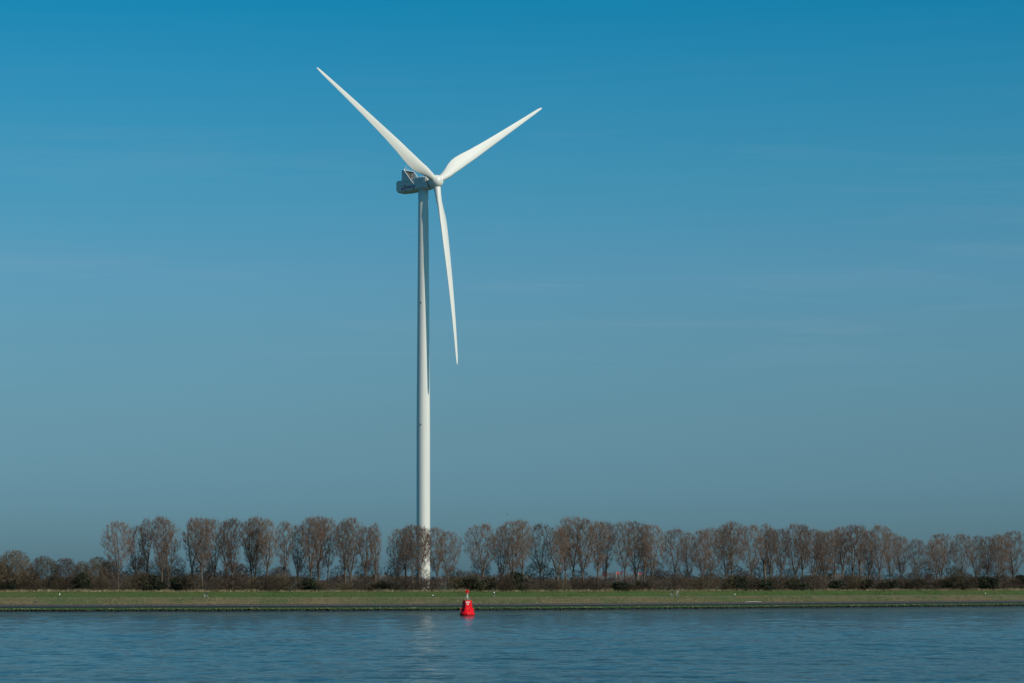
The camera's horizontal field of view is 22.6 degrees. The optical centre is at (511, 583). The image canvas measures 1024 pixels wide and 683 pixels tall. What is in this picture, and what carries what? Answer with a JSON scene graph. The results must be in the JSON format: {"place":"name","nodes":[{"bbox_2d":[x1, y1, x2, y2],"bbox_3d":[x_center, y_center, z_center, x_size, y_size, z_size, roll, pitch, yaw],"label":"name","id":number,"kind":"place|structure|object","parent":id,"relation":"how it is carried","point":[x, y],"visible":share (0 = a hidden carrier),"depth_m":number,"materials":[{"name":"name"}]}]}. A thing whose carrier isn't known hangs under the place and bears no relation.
{"place":"outdoors","nodes":[
{"label":"outdoors","id":0,"kind":"place"},
{"bbox_2d":[0,603,1021,609],"bbox_3d":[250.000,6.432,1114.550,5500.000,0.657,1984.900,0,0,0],"label":"algae slope","id":1,"kind":"structure","parent":0,"point":[350,608],"depth_m":681.49,"materials":[{"name":"plant"}]},
{"bbox_2d":[0,603,1023,611],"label":"shore rubble","id":2,"kind":"object","parent":1,"relation":"on","point":[440,609],"visible":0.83,"depth_m":677.22,"materials":[{"name":"stone"}]},
{"bbox_2d":[0,606,1023,682],"bbox_3d":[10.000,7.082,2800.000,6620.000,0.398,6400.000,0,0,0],"label":"water","id":3,"kind":"structure","parent":0,"point":[983,644],"depth_m":286.48,"materials":[{"name":"blue liquid"}]},
{"bbox_2d":[460,590,474,615],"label":"navigation buoy","id":4,"kind":"object","parent":3,"relation":"on","point":[466,609],"visible":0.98,"depth_m":560.91,"materials":[{"name":"metal"}]},
{"bbox_2d":[0,590,1023,597],"bbox_3d":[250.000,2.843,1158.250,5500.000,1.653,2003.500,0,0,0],"label":"grass slope","id":5,"kind":"structure","parent":0,"point":[341,594],"depth_m":721.42,"materials":[{"name":"plant"}]},
{"bbox_2d":[0,549,33,589],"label":"shrub","id":6,"kind":"object","parent":5,"relation":"on","point":[11,556],"visible":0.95,"depth_m":703.10,"materials":[{"name":"brown plant"}]},
{"bbox_2d":[28,555,61,590],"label":"shrub","id":7,"kind":"object","parent":5,"relation":"on","point":[41,563],"visible":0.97,"depth_m":705.84,"materials":[{"name":"brown plant"}]},
{"bbox_2d":[51,558,80,590],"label":"shrub","id":8,"kind":"object","parent":5,"relation":"on","point":[63,568],"visible":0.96,"depth_m":705.95,"materials":[{"name":"brown plant"}]},
{"bbox_2d":[73,572,91,589],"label":"shrub","id":9,"kind":"object","parent":5,"relation":"on","point":[82,581],"visible":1,"depth_m":703.93,"materials":[{"name":"green plant"}]},
{"bbox_2d":[100,518,137,589],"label":"poplar tree","id":10,"kind":"object","parent":5,"relation":"on","point":[114,537],"visible":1,"depth_m":709.27,"materials":[{"name":"brown plant"}]},
{"bbox_2d":[133,572,161,590],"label":"shrub","id":11,"kind":"object","parent":5,"relation":"on","point":[153,581],"visible":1,"depth_m":707.46,"materials":[{"name":"green plant"}]},
{"bbox_2d":[146,515,173,581],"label":"poplar tree","id":12,"kind":"object","parent":5,"relation":"on","point":[156,522],"visible":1,"depth_m":710.10,"materials":[{"name":"brown plant"}]},
{"bbox_2d":[165,575,196,590],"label":"shrub","id":13,"kind":"object","parent":5,"relation":"on","point":[174,581],"visible":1,"depth_m":709.71,"materials":[{"name":"green plant"}]},
{"bbox_2d":[177,573,204,590],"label":"shrub","id":14,"kind":"object","parent":5,"relation":"on","point":[192,578],"visible":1,"depth_m":708.31,"materials":[{"name":"brown plant"}]},
{"bbox_2d":[187,515,214,590],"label":"poplar tree","id":15,"kind":"object","parent":5,"relation":"on","point":[200,549],"visible":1,"depth_m":713.38,"materials":[{"name":"brown plant"}]},
{"bbox_2d":[221,517,246,589],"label":"poplar tree","id":16,"kind":"object","parent":5,"relation":"on","point":[234,544],"visible":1,"depth_m":714.71,"materials":[{"name":"brown plant"}]},
{"bbox_2d":[225,573,255,590],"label":"shrub","id":17,"kind":"object","parent":5,"relation":"on","point":[235,583],"visible":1,"depth_m":712.14,"materials":[{"name":"brown plant"}]},
{"bbox_2d":[257,518,278,590],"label":"poplar tree","id":18,"kind":"object","parent":5,"relation":"on","point":[263,543],"visible":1,"depth_m":716.80,"materials":[{"name":"brown plant"}]},
{"bbox_2d":[298,514,324,577],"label":"poplar tree","id":19,"kind":"object","parent":5,"relation":"on","point":[311,565],"visible":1,"depth_m":719.88,"materials":[{"name":"brown plant"}]},
{"bbox_2d":[298,577,325,590],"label":"shrub","id":20,"kind":"object","parent":5,"relation":"on","point":[312,585],"visible":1,"depth_m":714.14,"materials":[{"name":"green plant"}]},
{"bbox_2d":[332,517,357,587],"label":"poplar tree","id":21,"kind":"object","parent":5,"relation":"on","point":[349,548],"visible":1,"depth_m":720.57,"materials":[{"name":"brown plant"}]},
{"bbox_2d":[367,522,381,587],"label":"poplar tree","id":22,"kind":"object","parent":5,"relation":"on","point":[378,539],"visible":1,"depth_m":723.47,"materials":[{"name":"brown plant"}]},
{"bbox_2d":[396,521,429,589],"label":"poplar tree","id":23,"kind":"object","parent":5,"relation":"on","point":[409,542],"visible":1,"depth_m":725.85,"materials":[{"name":"brown plant"}]},
{"bbox_2d":[434,528,462,589],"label":"poplar tree","id":24,"kind":"object","parent":5,"relation":"on","point":[448,551],"visible":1,"depth_m":730.26,"materials":[{"name":"brown plant"}]},
{"bbox_2d":[0,587,1023,591],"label":"dry reed fringe","id":25,"kind":"object","parent":5,"relation":"on","point":[359,590],"visible":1,"depth_m":723.21,"materials":[{"name":"plant"}]},
{"bbox_2d":[495,517,528,589],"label":"poplar tree","id":26,"kind":"object","parent":5,"relation":"on","point":[511,554],"visible":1,"depth_m":739.52,"materials":[{"name":"brown plant"}]},
{"bbox_2d":[546,526,570,587],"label":"poplar tree","id":27,"kind":"object","parent":5,"relation":"on","point":[555,555],"visible":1,"depth_m":747.18,"materials":[{"name":"brown plant"}]},
{"bbox_2d":[572,517,598,589],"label":"poplar tree","id":28,"kind":"object","parent":5,"relation":"on","point":[589,556],"visible":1,"depth_m":754.39,"materials":[{"name":"brown plant"}]},
{"bbox_2d":[608,521,638,582],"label":"poplar tree","id":29,"kind":"object","parent":5,"relation":"on","point":[626,556],"visible":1,"depth_m":762.32,"materials":[{"name":"brown plant"}]},
{"bbox_2d":[637,523,667,588],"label":"poplar tree","id":30,"kind":"object","parent":5,"relation":"on","point":[652,540],"visible":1,"depth_m":768.92,"materials":[{"name":"brown plant"}]},
{"bbox_2d":[663,573,691,589],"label":"shrub","id":31,"kind":"object","parent":5,"relation":"on","point":[675,586],"visible":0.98,"depth_m":774.03,"materials":[{"name":"brown plant"}]},
{"bbox_2d":[690,527,714,588],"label":"poplar tree","id":32,"kind":"object","parent":5,"relation":"on","point":[705,555],"visible":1,"depth_m":783.68,"materials":[{"name":"brown plant"}]},
{"bbox_2d":[693,572,719,590],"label":"shrub","id":33,"kind":"object","parent":5,"relation":"on","point":[712,579],"visible":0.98,"depth_m":782.01,"materials":[{"name":"brown plant"}]},
{"bbox_2d":[719,521,748,574],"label":"poplar tree","id":34,"kind":"object","parent":5,"relation":"on","point":[737,553],"visible":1,"depth_m":792.39,"materials":[{"name":"brown plant"}]},
{"bbox_2d":[722,576,753,590],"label":"shrub","id":35,"kind":"object","parent":5,"relation":"on","point":[741,582],"visible":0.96,"depth_m":788.99,"materials":[{"name":"green plant"}]},
{"bbox_2d":[762,527,780,585],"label":"poplar tree","id":36,"kind":"object","parent":5,"relation":"on","point":[770,566],"visible":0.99,"depth_m":803.46,"materials":[{"name":"brown plant"}]},
{"bbox_2d":[791,524,812,587],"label":"poplar tree","id":37,"kind":"object","parent":5,"relation":"on","point":[803,555],"visible":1,"depth_m":812.05,"materials":[{"name":"brown plant"}]},
{"bbox_2d":[816,530,836,587],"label":"poplar tree","id":38,"kind":"object","parent":5,"relation":"on","point":[823,565],"visible":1,"depth_m":820.73,"materials":[{"name":"brown plant"}]},
{"bbox_2d":[839,525,864,588],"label":"poplar tree","id":39,"kind":"object","parent":5,"relation":"on","point":[850,545],"visible":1,"depth_m":827.50,"materials":[{"name":"brown plant"}]},
{"bbox_2d":[866,524,896,589],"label":"poplar tree","id":40,"kind":"object","parent":5,"relation":"on","point":[880,545],"visible":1,"depth_m":837.81,"materials":[{"name":"brown plant"}]},
{"bbox_2d":[897,572,926,589],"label":"shrub","id":41,"kind":"object","parent":5,"relation":"on","point":[909,576],"visible":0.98,"depth_m":842.36,"materials":[{"name":"brown plant"}]},
{"bbox_2d":[941,565,966,589],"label":"shrub","id":42,"kind":"object","parent":5,"relation":"on","point":[954,576],"visible":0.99,"depth_m":854.30,"materials":[{"name":"brown plant"}]},
{"bbox_2d":[946,533,976,573],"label":"poplar tree","id":43,"kind":"object","parent":5,"relation":"on","point":[960,561],"visible":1,"depth_m":861.90,"materials":[{"name":"brown plant"}]},
{"bbox_2d":[986,533,1008,587],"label":"poplar tree","id":44,"kind":"object","parent":5,"relation":"on","point":[998,558],"visible":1,"depth_m":872.53,"materials":[{"name":"brown plant"}]},
{"bbox_2d":[0,595,1023,603],"bbox_3d":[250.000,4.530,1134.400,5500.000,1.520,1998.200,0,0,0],"label":"dry grass slope","id":45,"kind":"structure","parent":0,"point":[330,600],"depth_m":701.06,"materials":[{"name":"grass"},{"name":"plant"}]},
{"bbox_2d":[0,594,1023,604],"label":"dead grass tufts","id":46,"kind":"object","parent":45,"relation":"on","point":[493,600],"visible":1,"depth_m":706.00,"materials":[{"name":"plant"}]},
{"bbox_2d":[0,600,1023,605],"bbox_3d":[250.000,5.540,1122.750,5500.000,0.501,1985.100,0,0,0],"label":"stone revetment","id":47,"kind":"object","parent":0,"point":[458,604],"visible":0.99,"depth_m":690.79,"materials":[{"name":"stone"}]},
{"bbox_2d":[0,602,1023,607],"bbox_3d":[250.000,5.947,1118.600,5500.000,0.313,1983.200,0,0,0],"label":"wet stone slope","id":48,"kind":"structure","parent":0,"point":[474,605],"depth_m":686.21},
{"bbox_2d":[0,0,1023,583],"label":"sky","id":49,"kind":"structure","parent":0,"point":[746,262],"materials":[{"name":"blue"}]},
{"bbox_2d":[26,584,1023,590],"bbox_3d":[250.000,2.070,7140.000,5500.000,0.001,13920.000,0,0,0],"label":"ground","id":50,"kind":"structure","parent":0,"point":[445,588],"depth_m":1138.94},
{"bbox_2d":[84,556,113,589],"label":"shrub","id":51,"kind":"object","parent":50,"relation":"on","point":[93,567],"visible":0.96,"depth_m":708.94,"materials":[{"name":"brown plant"}]},
{"bbox_2d":[97,562,121,589],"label":"shrub","id":52,"kind":"object","parent":50,"relation":"on","point":[114,584],"visible":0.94,"depth_m":710.01,"materials":[{"name":"brown plant"}]},
{"bbox_2d":[125,525,150,585],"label":"poplar tree","id":53,"kind":"object","parent":50,"relation":"on","point":[135,564],"visible":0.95,"depth_m":715.07,"materials":[{"name":"brown plant"}]},
{"bbox_2d":[138,517,152,573],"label":"poplar tree","id":54,"kind":"object","parent":50,"relation":"on","point":[146,558],"visible":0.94,"depth_m":719.90,"materials":[{"name":"brown plant"}]},
{"bbox_2d":[151,519,181,589],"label":"poplar tree","id":55,"kind":"object","parent":50,"relation":"on","point":[174,551],"visible":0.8,"depth_m":717.01,"materials":[{"name":"brown plant"}]},
{"bbox_2d":[181,514,205,588],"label":"poplar tree","id":56,"kind":"object","parent":50,"relation":"on","point":[184,536],"visible":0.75,"depth_m":722.48,"materials":[{"name":"brown plant"}]},
{"bbox_2d":[187,563,223,590],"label":"shrub","id":57,"kind":"object","parent":50,"relation":"on","point":[198,571],"visible":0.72,"depth_m":718.72,"materials":[{"name":"brown plant"}]},
{"bbox_2d":[198,519,224,589],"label":"poplar tree","id":58,"kind":"object","parent":50,"relation":"on","point":[215,550],"visible":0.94,"depth_m":718.47,"materials":[{"name":"brown plant"}]},
{"bbox_2d":[216,517,238,587],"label":"poplar tree","id":59,"kind":"object","parent":50,"relation":"on","point":[225,563],"visible":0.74,"depth_m":722.63,"materials":[{"name":"brown plant"}]},
{"bbox_2d":[222,563,254,590],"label":"shrub","id":60,"kind":"object","parent":50,"relation":"on","point":[237,571],"visible":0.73,"depth_m":719.49,"materials":[{"name":"brown plant"}]},
{"bbox_2d":[241,518,263,587],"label":"poplar tree","id":61,"kind":"object","parent":50,"relation":"on","point":[250,558],"visible":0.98,"depth_m":720.66,"materials":[{"name":"brown plant"}]},
{"bbox_2d":[240,514,271,586],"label":"poplar tree","id":62,"kind":"object","parent":50,"relation":"on","point":[252,535],"visible":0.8,"depth_m":725.54,"materials":[{"name":"brown plant"}]},
{"bbox_2d":[273,520,295,590],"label":"poplar tree","id":63,"kind":"object","parent":50,"relation":"on","point":[284,542],"visible":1,"depth_m":721.03,"materials":[{"name":"brown plant"}]},
{"bbox_2d":[290,524,310,589],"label":"poplar tree","id":64,"kind":"object","parent":50,"relation":"on","point":[296,562],"visible":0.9,"depth_m":726.38,"materials":[{"name":"brown plant"}]},
{"bbox_2d":[306,516,333,582],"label":"poplar tree","id":65,"kind":"object","parent":50,"relation":"on","point":[318,560],"visible":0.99,"depth_m":723.35,"materials":[{"name":"brown plant"}]},
{"bbox_2d":[312,516,338,580],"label":"poplar tree","id":66,"kind":"object","parent":50,"relation":"on","point":[329,553],"visible":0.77,"depth_m":728.93,"materials":[{"name":"brown plant"}]},
{"bbox_2d":[335,517,365,585],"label":"poplar tree","id":67,"kind":"object","parent":50,"relation":"on","point":[359,544],"visible":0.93,"depth_m":726.36,"materials":[{"name":"brown plant"}]},
{"bbox_2d":[356,524,377,589],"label":"poplar tree","id":68,"kind":"object","parent":50,"relation":"on","point":[363,562],"visible":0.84,"depth_m":732.48,"materials":[{"name":"brown plant"}]},
{"bbox_2d":[386,529,407,579],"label":"poplar tree","id":69,"kind":"object","parent":50,"relation":"on","point":[395,552],"visible":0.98,"depth_m":729.43,"materials":[{"name":"brown plant"}]},
{"bbox_2d":[407,525,433,586],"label":"poplar tree","id":70,"kind":"object","parent":50,"relation":"on","point":[424,554],"visible":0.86,"depth_m":731.78,"materials":[{"name":"brown plant"}]},
{"bbox_2d":[317,67,541,590],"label":"wind turbine","id":71,"kind":"object","parent":50,"relation":"on","point":[411,182],"visible":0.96,"depth_m":777.76,"materials":[{"name":"paint"}]},
{"bbox_2d":[426,526,445,588],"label":"poplar tree","id":72,"kind":"object","parent":50,"relation":"on","point":[433,558],"visible":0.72,"depth_m":738.62,"materials":[{"name":"brown plant"}]},
{"bbox_2d":[462,523,497,578],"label":"poplar tree","id":73,"kind":"object","parent":50,"relation":"on","point":[480,543],"visible":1,"depth_m":739.23,"materials":[{"name":"brown plant"}]},
{"bbox_2d":[489,525,512,574],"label":"poplar tree","id":74,"kind":"object","parent":50,"relation":"on","point":[501,559],"visible":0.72,"depth_m":747.33,"materials":[{"name":"brown plant"}]},
{"bbox_2d":[501,571,531,590],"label":"shrub","id":75,"kind":"object","parent":50,"relation":"on","point":[518,577],"visible":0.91,"depth_m":736.90,"materials":[{"name":"green plant"}]},
{"bbox_2d":[19,571,1017,589],"bbox_3d":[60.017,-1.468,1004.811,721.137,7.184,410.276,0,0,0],"label":"woodland","id":76,"kind":"object","parent":50,"relation":"on","point":[353,577],"visible":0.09,"depth_m":901.53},
{"bbox_2d":[508,518,534,585],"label":"poplar tree","id":77,"kind":"object","parent":50,"relation":"on","point":[524,540],"visible":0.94,"depth_m":744.34,"materials":[{"name":"brown plant"}]},
{"bbox_2d":[527,523,558,590],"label":"poplar tree","id":78,"kind":"object","parent":50,"relation":"on","point":[542,549],"visible":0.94,"depth_m":753.09,"materials":[{"name":"brown plant"}]},
{"bbox_2d":[555,525,576,589],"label":"poplar tree","id":79,"kind":"object","parent":50,"relation":"on","point":[570,550],"visible":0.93,"depth_m":753.36,"materials":[{"name":"brown plant"}]},
{"bbox_2d":[555,515,589,589],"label":"poplar tree","id":80,"kind":"object","parent":50,"relation":"on","point":[574,561],"visible":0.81,"depth_m":759.64,"materials":[{"name":"brown plant"}]},
{"bbox_2d":[586,519,613,586],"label":"poplar tree","id":81,"kind":"object","parent":50,"relation":"on","point":[597,561],"visible":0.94,"depth_m":760.94,"materials":[{"name":"brown plant"}]},
{"bbox_2d":[594,521,615,586],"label":"poplar tree","id":82,"kind":"object","parent":50,"relation":"on","point":[606,563],"visible":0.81,"depth_m":767.81,"materials":[{"name":"brown plant"}]},
{"bbox_2d":[621,521,648,579],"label":"poplar tree","id":83,"kind":"object","parent":50,"relation":"on","point":[638,553],"visible":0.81,"depth_m":771.27,"materials":[{"name":"brown plant"}]},
{"bbox_2d":[659,527,692,590],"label":"poplar tree","id":84,"kind":"object","parent":50,"relation":"on","point":[676,561],"visible":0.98,"depth_m":780.60,"materials":[{"name":"brown plant"}]},
{"bbox_2d":[676,531,699,588],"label":"poplar tree","id":85,"kind":"object","parent":50,"relation":"on","point":[687,568],"visible":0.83,"depth_m":789.16,"materials":[{"name":"brown plant"}]},
{"bbox_2d":[698,527,728,589],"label":"poplar tree","id":86,"kind":"object","parent":50,"relation":"on","point":[713,545],"visible":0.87,"depth_m":790.58,"materials":[{"name":"brown plant"}]},
{"bbox_2d":[710,522,739,578],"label":"poplar tree","id":87,"kind":"object","parent":50,"relation":"on","point":[725,569],"visible":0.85,"depth_m":798.72,"materials":[{"name":"brown plant"}]},
{"bbox_2d":[736,523,766,588],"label":"poplar tree","id":88,"kind":"object","parent":50,"relation":"on","point":[754,546],"visible":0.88,"depth_m":801.56,"materials":[{"name":"brown plant"}]},
{"bbox_2d":[753,523,775,580],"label":"poplar tree","id":89,"kind":"object","parent":50,"relation":"on","point":[764,570],"visible":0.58,"depth_m":812.80,"materials":[{"name":"brown plant"}]},
{"bbox_2d":[769,527,791,589],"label":"poplar tree","id":90,"kind":"object","parent":50,"relation":"on","point":[784,560],"visible":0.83,"depth_m":811.68,"materials":[{"name":"brown plant"}]},
{"bbox_2d":[781,522,809,576],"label":"poplar tree","id":91,"kind":"object","parent":50,"relation":"on","point":[790,547],"visible":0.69,"depth_m":820.79,"materials":[{"name":"brown plant"}]},
{"bbox_2d":[801,528,828,577],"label":"poplar tree","id":92,"kind":"object","parent":50,"relation":"on","point":[813,567],"visible":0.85,"depth_m":820.22,"materials":[{"name":"brown plant"}]},
{"bbox_2d":[825,529,843,579],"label":"poplar tree","id":93,"kind":"object","parent":50,"relation":"on","point":[833,562],"visible":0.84,"depth_m":827.84,"materials":[{"name":"brown plant"}]},
{"bbox_2d":[830,525,853,578],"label":"poplar tree","id":94,"kind":"object","parent":50,"relation":"on","point":[840,553],"visible":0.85,"depth_m":834.08,"materials":[{"name":"brown plant"}]},
{"bbox_2d":[852,524,869,579],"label":"poplar tree","id":95,"kind":"object","parent":50,"relation":"on","point":[860,562],"visible":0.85,"depth_m":835.70,"materials":[{"name":"brown plant"}]},
{"bbox_2d":[860,528,878,578],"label":"poplar tree","id":96,"kind":"object","parent":50,"relation":"on","point":[870,564],"visible":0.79,"depth_m":844.63,"materials":[{"name":"brown plant"}]},
{"bbox_2d":[879,532,905,580],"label":"poplar tree","id":97,"kind":"object","parent":50,"relation":"on","point":[893,562],"visible":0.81,"depth_m":845.33,"materials":[{"name":"brown plant"}]},
{"bbox_2d":[891,535,909,586],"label":"poplar tree","id":98,"kind":"object","parent":50,"relation":"on","point":[902,566],"visible":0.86,"depth_m":853.63,"materials":[{"name":"brown plant"}]},
{"bbox_2d":[906,537,929,577],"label":"poplar tree","id":99,"kind":"object","parent":50,"relation":"on","point":[914,561],"visible":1,"depth_m":847.77,"materials":[{"name":"brown plant"}]},
{"bbox_2d":[922,539,948,579],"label":"poplar tree","id":100,"kind":"object","parent":50,"relation":"on","point":[942,557],"visible":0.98,"depth_m":859.14,"materials":[{"name":"brown plant"}]},
{"bbox_2d":[927,532,957,579],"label":"poplar tree","id":101,"kind":"object","parent":50,"relation":"on","point":[942,539],"visible":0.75,"depth_m":867.38,"materials":[{"name":"brown plant"}]},
{"bbox_2d":[967,535,989,576],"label":"poplar tree","id":102,"kind":"object","parent":50,"relation":"on","point":[981,560],"visible":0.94,"depth_m":871.16,"materials":[{"name":"brown plant"}]},
{"bbox_2d":[976,534,996,576],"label":"poplar tree","id":103,"kind":"object","parent":50,"relation":"on","point":[986,568],"visible":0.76,"depth_m":880.70,"materials":[{"name":"brown plant"}]},
{"bbox_2d":[990,533,1013,588],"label":"poplar tree","id":104,"kind":"object","parent":50,"relation":"on","point":[1009,557],"visible":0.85,"depth_m":880.12,"materials":[{"name":"brown plant"}]},
{"bbox_2d":[1000,530,1023,578],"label":"poplar tree","id":105,"kind":"object","parent":50,"relation":"on","point":[1014,554],"visible":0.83,"depth_m":888.07,"materials":[{"name":"brown plant"}]},
{"bbox_2d":[120,595,943,597],"bbox_3d":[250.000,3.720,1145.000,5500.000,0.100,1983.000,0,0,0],"label":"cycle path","id":106,"kind":"structure","parent":0,"point":[443,597],"depth_m":699.80,"materials":[{"name":"asphalt"}]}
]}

